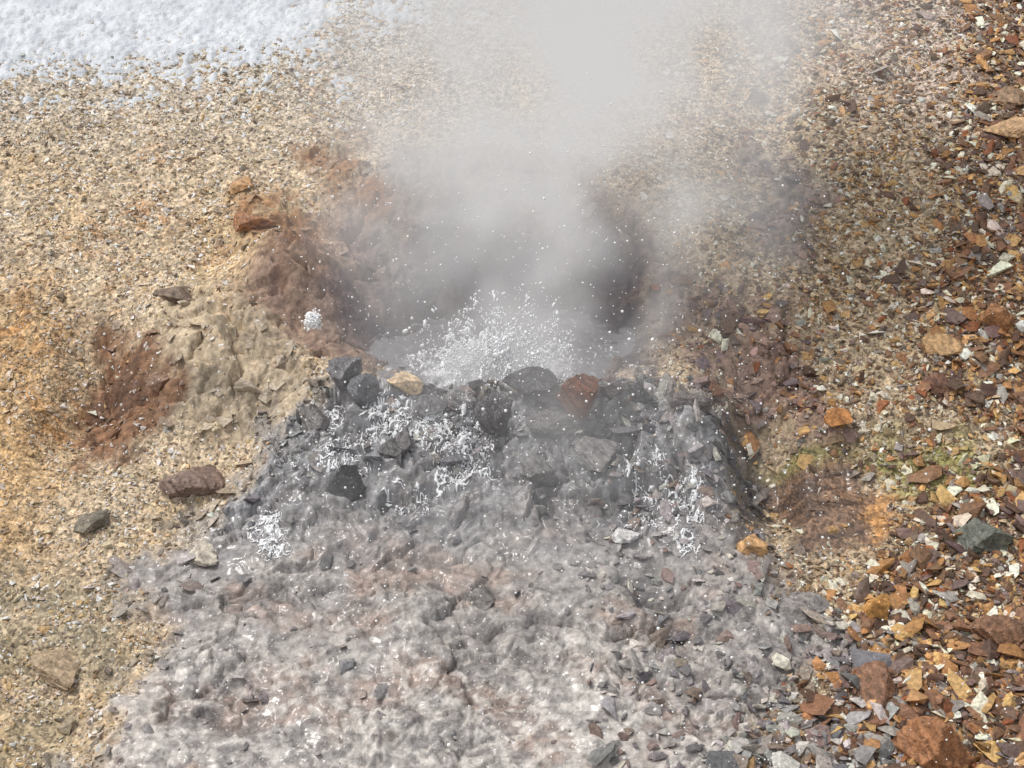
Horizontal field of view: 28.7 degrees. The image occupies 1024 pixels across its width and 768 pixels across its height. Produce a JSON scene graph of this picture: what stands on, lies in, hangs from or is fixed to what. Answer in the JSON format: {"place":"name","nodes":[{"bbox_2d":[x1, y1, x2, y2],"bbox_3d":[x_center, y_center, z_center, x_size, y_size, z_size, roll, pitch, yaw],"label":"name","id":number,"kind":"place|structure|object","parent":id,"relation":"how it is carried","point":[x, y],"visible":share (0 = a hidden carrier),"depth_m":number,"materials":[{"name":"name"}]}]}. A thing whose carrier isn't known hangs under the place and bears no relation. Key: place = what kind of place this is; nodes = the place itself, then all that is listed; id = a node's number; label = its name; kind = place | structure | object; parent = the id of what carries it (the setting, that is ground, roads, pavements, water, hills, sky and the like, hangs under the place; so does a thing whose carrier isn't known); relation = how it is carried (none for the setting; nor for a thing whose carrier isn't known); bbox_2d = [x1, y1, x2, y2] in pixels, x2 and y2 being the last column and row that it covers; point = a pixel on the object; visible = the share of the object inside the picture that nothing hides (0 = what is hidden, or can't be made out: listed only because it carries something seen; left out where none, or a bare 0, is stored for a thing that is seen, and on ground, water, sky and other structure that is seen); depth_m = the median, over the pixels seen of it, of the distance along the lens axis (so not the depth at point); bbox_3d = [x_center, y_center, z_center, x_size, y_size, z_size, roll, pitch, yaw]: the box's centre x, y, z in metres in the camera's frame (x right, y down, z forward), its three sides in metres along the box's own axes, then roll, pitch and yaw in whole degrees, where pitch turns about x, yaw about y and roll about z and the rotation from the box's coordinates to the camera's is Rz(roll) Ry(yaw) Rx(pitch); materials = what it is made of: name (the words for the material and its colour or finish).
{"place":"outdoors","nodes":[
{"label":"outdoors","id":0,"kind":"place"},
{"bbox_2d":[0,0,1023,767],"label":"ground","id":1,"kind":"structure","parent":0,"point":[278,284],"depth_m":8.70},
{"bbox_2d":[29,649,81,689],"bbox_3d":[-1.758,1.099,7.812,0.213,0.096,0.183,16,35,24],"label":"brown rock","id":2,"kind":"object","parent":1,"relation":"on","point":[57,668],"visible":1,"depth_m":7.77,"materials":[{"name":"stone"}]},
{"bbox_2d":[73,509,108,532],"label":"grey rock","id":3,"kind":"object","parent":1,"relation":"on","point":[98,519],"visible":1,"depth_m":8.34,"materials":[{"name":"stone"}]},
{"bbox_2d":[152,286,193,303],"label":"brown rock","id":4,"kind":"object","parent":1,"relation":"on","point":[175,294],"visible":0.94,"depth_m":9.01,"materials":[{"name":"stone"}]},
{"bbox_2d":[158,464,224,497],"bbox_3d":[-1.356,0.419,8.509,0.290,0.129,0.191,0,32,0],"label":"brown rock","id":5,"kind":"object","parent":1,"relation":"on","point":[188,482],"visible":1,"depth_m":8.46,"materials":[{"name":"stone"}]},
{"bbox_2d":[189,540,217,566],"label":"tan rock","id":6,"kind":"object","parent":1,"relation":"on","point":[205,552],"visible":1,"depth_m":8.20,"materials":[{"name":"stone"}]},
{"bbox_2d":[228,176,253,194],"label":"orange rock","id":7,"kind":"object","parent":1,"relation":"on","point":[240,185],"visible":0.98,"depth_m":9.54,"materials":[{"name":"stone"}]},
{"bbox_2d":[233,211,276,231],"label":"orange rock","id":8,"kind":"object","parent":1,"relation":"on","point":[242,222],"visible":1,"depth_m":9.24,"materials":[{"name":"stone"}]},
{"bbox_2d":[0,0,564,149],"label":"snow patch","id":9,"kind":"object","parent":1,"relation":"on","point":[206,25],"visible":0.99,"depth_m":10.50,"materials":[{"name":"white snow"}]},
{"bbox_2d":[299,406,329,431],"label":"dark rock","id":10,"kind":"object","parent":1,"relation":"on","point":[319,421],"visible":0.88,"depth_m":8.51,"materials":[{"name":"stone"}]},
{"bbox_2d":[326,356,362,390],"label":"dark rock","id":11,"kind":"object","parent":1,"relation":"on","point":[347,368],"visible":0.79,"depth_m":8.53,"materials":[{"name":"stone"}]},
{"bbox_2d":[327,465,364,501],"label":"dark rock","id":12,"kind":"object","parent":1,"relation":"on","point":[339,479],"visible":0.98,"depth_m":8.29,"materials":[{"name":"stone"}]},
{"bbox_2d":[346,373,379,402],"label":"dark rock","id":13,"kind":"object","parent":1,"relation":"on","point":[363,393],"visible":0.99,"depth_m":8.48,"materials":[{"name":"stone"}]},
{"bbox_2d":[378,428,413,456],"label":"dark rock","id":14,"kind":"object","parent":1,"relation":"on","point":[399,443],"visible":0.98,"depth_m":8.38,"materials":[{"name":"stone"}]},
{"bbox_2d":[387,371,422,394],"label":"tan rock","id":15,"kind":"object","parent":1,"relation":"on","point":[409,383],"visible":0.99,"depth_m":8.54,"materials":[{"name":"stone"}]},
{"bbox_2d":[411,394,447,417],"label":"dark rock","id":16,"kind":"object","parent":1,"relation":"on","point":[434,404],"visible":0.99,"depth_m":8.53,"materials":[{"name":"stone"}]},
{"bbox_2d":[43,134,840,767],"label":"rock fragments","id":17,"kind":"object","parent":1,"relation":"on","point":[157,382],"visible":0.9,"depth_m":8.45,"materials":[{"name":"stone"}]},
{"bbox_2d":[447,387,477,412],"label":"grey rock","id":18,"kind":"object","parent":1,"relation":"on","point":[454,395],"visible":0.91,"depth_m":8.53,"materials":[{"name":"stone"}]},
{"bbox_2d":[463,586,494,609],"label":"dark rock","id":19,"kind":"object","parent":1,"relation":"on","point":[485,600],"visible":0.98,"depth_m":7.97,"materials":[{"name":"stone"}]},
{"bbox_2d":[248,383,717,561],"bbox_3d":[-0.120,0.367,8.361,1.955,0.407,0.748,0,32,0],"label":"water trickle","id":20,"kind":"object","parent":1,"relation":"on","point":[458,481],"visible":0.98,"depth_m":8.40,"materials":[{"name":"white liquid"}]},
{"bbox_2d":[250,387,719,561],"bbox_3d":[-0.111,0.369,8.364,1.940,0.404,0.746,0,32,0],"label":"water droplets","id":21,"kind":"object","parent":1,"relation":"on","point":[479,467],"visible":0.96,"depth_m":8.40,"materials":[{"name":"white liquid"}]},
{"bbox_2d":[474,397,512,436],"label":"dark rock","id":22,"kind":"object","parent":1,"relation":"on","point":[490,419],"visible":0.98,"depth_m":8.46,"materials":[{"name":"stone"}]},
{"bbox_2d":[364,305,636,388],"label":"spring water","id":23,"kind":"structure","parent":1,"relation":"on","point":[390,351],"depth_m":9.07,"materials":[{"name":"grey liquid"}]},
{"bbox_2d":[401,282,612,398],"bbox_3d":[-0.037,-0.213,8.624,0.957,0.429,0.614,0,32,0],"label":"splash","id":24,"kind":"object","parent":23,"relation":"on","point":[530,359],"visible":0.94,"depth_m":8.66,"materials":[{"name":"white liquid"}]},
{"bbox_2d":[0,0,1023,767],"bbox_3d":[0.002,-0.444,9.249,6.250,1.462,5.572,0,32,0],"label":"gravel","id":25,"kind":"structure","parent":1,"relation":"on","point":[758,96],"depth_m":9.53,"materials":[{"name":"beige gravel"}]},
{"bbox_2d":[0,0,1023,767],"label":"water droplets","id":26,"kind":"object","parent":1,"relation":"on","point":[312,320],"visible":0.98,"depth_m":7.68,"materials":[{"name":"white liquid"}]},
{"bbox_2d":[502,366,557,396],"bbox_3d":[0.083,-0.001,8.528,0.236,0.138,0.163,-7,33,-11],"label":"dark rock","id":27,"kind":"object","parent":1,"relation":"on","point":[543,383],"visible":0.98,"depth_m":8.50,"materials":[{"name":"stone"}]},
{"bbox_2d":[518,454,559,486],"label":"grey rock","id":28,"kind":"object","parent":1,"relation":"on","point":[534,467],"visible":1,"depth_m":8.37,"materials":[{"name":"stone"}]},
{"bbox_2d":[525,409,584,435],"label":"dark rock","id":29,"kind":"object","parent":1,"relation":"on","point":[539,424],"visible":0.98,"depth_m":8.44,"materials":[{"name":"stone"}]},
{"bbox_2d":[556,373,598,418],"bbox_3d":[0.287,0.053,8.488,0.182,0.213,0.203,-27,41,-36],"label":"brown boulder","id":30,"kind":"object","parent":1,"relation":"on","point":[571,399],"visible":0.99,"depth_m":8.41,"materials":[{"name":"stone"}]},
{"bbox_2d":[569,436,622,471],"bbox_3d":[0.343,0.276,8.434,0.198,0.088,0.187,18,36,27],"label":"grey rock","id":31,"kind":"object","parent":1,"relation":"on","point":[604,453],"visible":0.98,"depth_m":8.40,"materials":[{"name":"stone"}]},
{"bbox_2d":[599,379,625,396],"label":"dark rock","id":32,"kind":"object","parent":1,"relation":"on","point":[611,390],"visible":0.96,"depth_m":8.47,"materials":[{"name":"stone"}]},
{"bbox_2d":[611,527,638,543],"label":"pale flat rock","id":33,"kind":"object","parent":1,"relation":"on","point":[625,537],"visible":0.94,"depth_m":8.17,"materials":[{"name":"stone"}]},
{"bbox_2d":[628,378,643,397],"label":"dark rock","id":34,"kind":"object","parent":1,"relation":"on","point":[636,388],"visible":0.98,"depth_m":8.53,"materials":[{"name":"stone"}]},
{"bbox_2d":[667,391,714,412],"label":"dark rock","id":35,"kind":"object","parent":1,"relation":"on","point":[677,399],"visible":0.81,"depth_m":8.50,"materials":[{"name":"stone"}]},
{"bbox_2d":[736,534,767,556],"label":"orange rock","id":36,"kind":"object","parent":1,"relation":"on","point":[757,545],"visible":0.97,"depth_m":8.17,"materials":[{"name":"stone"}]},
{"bbox_2d":[578,0,1023,767],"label":"stone rubble","id":37,"kind":"object","parent":1,"relation":"on","point":[874,726],"visible":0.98,"depth_m":8.31,"materials":[{"name":"brown stone"}]},
{"bbox_2d":[776,591,830,620],"bbox_3d":[1.142,0.901,8.047,0.228,0.086,0.182,-21,38,-30],"label":"grey rock","id":38,"kind":"object","parent":1,"relation":"on","point":[812,601],"visible":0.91,"depth_m":8.02,"materials":[{"name":"stone"}]},
{"bbox_2d":[823,407,853,426],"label":"orange rock","id":39,"kind":"object","parent":1,"relation":"on","point":[838,416],"visible":1,"depth_m":8.66,"materials":[{"name":"stone"}]},
{"bbox_2d":[852,660,895,707],"bbox_3d":[1.402,1.163,7.742,0.188,0.146,0.235,0,32,0],"label":"brown rock","id":40,"kind":"object","parent":1,"relation":"on","point":[877,683],"visible":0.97,"depth_m":7.70,"materials":[{"name":"stone"}]},
{"bbox_2d":[863,593,890,619],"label":"orange rock","id":41,"kind":"object","parent":1,"relation":"on","point":[878,606],"visible":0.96,"depth_m":7.97,"materials":[{"name":"stone"}]},
{"bbox_2d":[892,716,976,767],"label":"brown boulder","id":42,"kind":"object","parent":1,"relation":"on","point":[923,742],"visible":0.95,"depth_m":7.43,"materials":[{"name":"stone"}]},
{"bbox_2d":[922,372,953,395],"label":"brown rock","id":43,"kind":"object","parent":1,"relation":"on","point":[936,381],"visible":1,"depth_m":8.78,"materials":[{"name":"stone"}]},
{"bbox_2d":[921,331,964,355],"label":"brown rock","id":44,"kind":"object","parent":1,"relation":"on","point":[939,343],"visible":1,"depth_m":8.93,"materials":[{"name":"stone"}]},
{"bbox_2d":[952,517,1013,554],"bbox_3d":[1.905,0.647,8.298,0.314,0.199,0.175,0,32,0],"label":"grey rock","id":45,"kind":"object","parent":1,"relation":"on","point":[978,536],"visible":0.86,"depth_m":8.23,"materials":[{"name":"stone"}]},
{"bbox_2d":[969,614,1023,645],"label":"brown rock","id":46,"kind":"object","parent":1,"relation":"on","point":[999,629],"visible":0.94,"depth_m":7.89,"materials":[{"name":"stone"}]},
{"bbox_2d":[979,303,1014,331],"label":"brown rock","id":47,"kind":"object","parent":1,"relation":"on","point":[1002,317],"visible":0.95,"depth_m":8.97,"materials":[{"name":"stone"}]},
{"bbox_2d":[983,117,1023,138],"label":"brown rock","id":48,"kind":"object","parent":1,"relation":"on","point":[1012,127],"visible":1,"depth_m":9.82,"materials":[{"name":"stone"}]},
{"bbox_2d":[991,86,1023,106],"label":"brown rock","id":49,"kind":"object","parent":1,"relation":"on","point":[1007,96],"visible":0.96,"depth_m":10.06,"materials":[{"name":"stone"}]}
]}

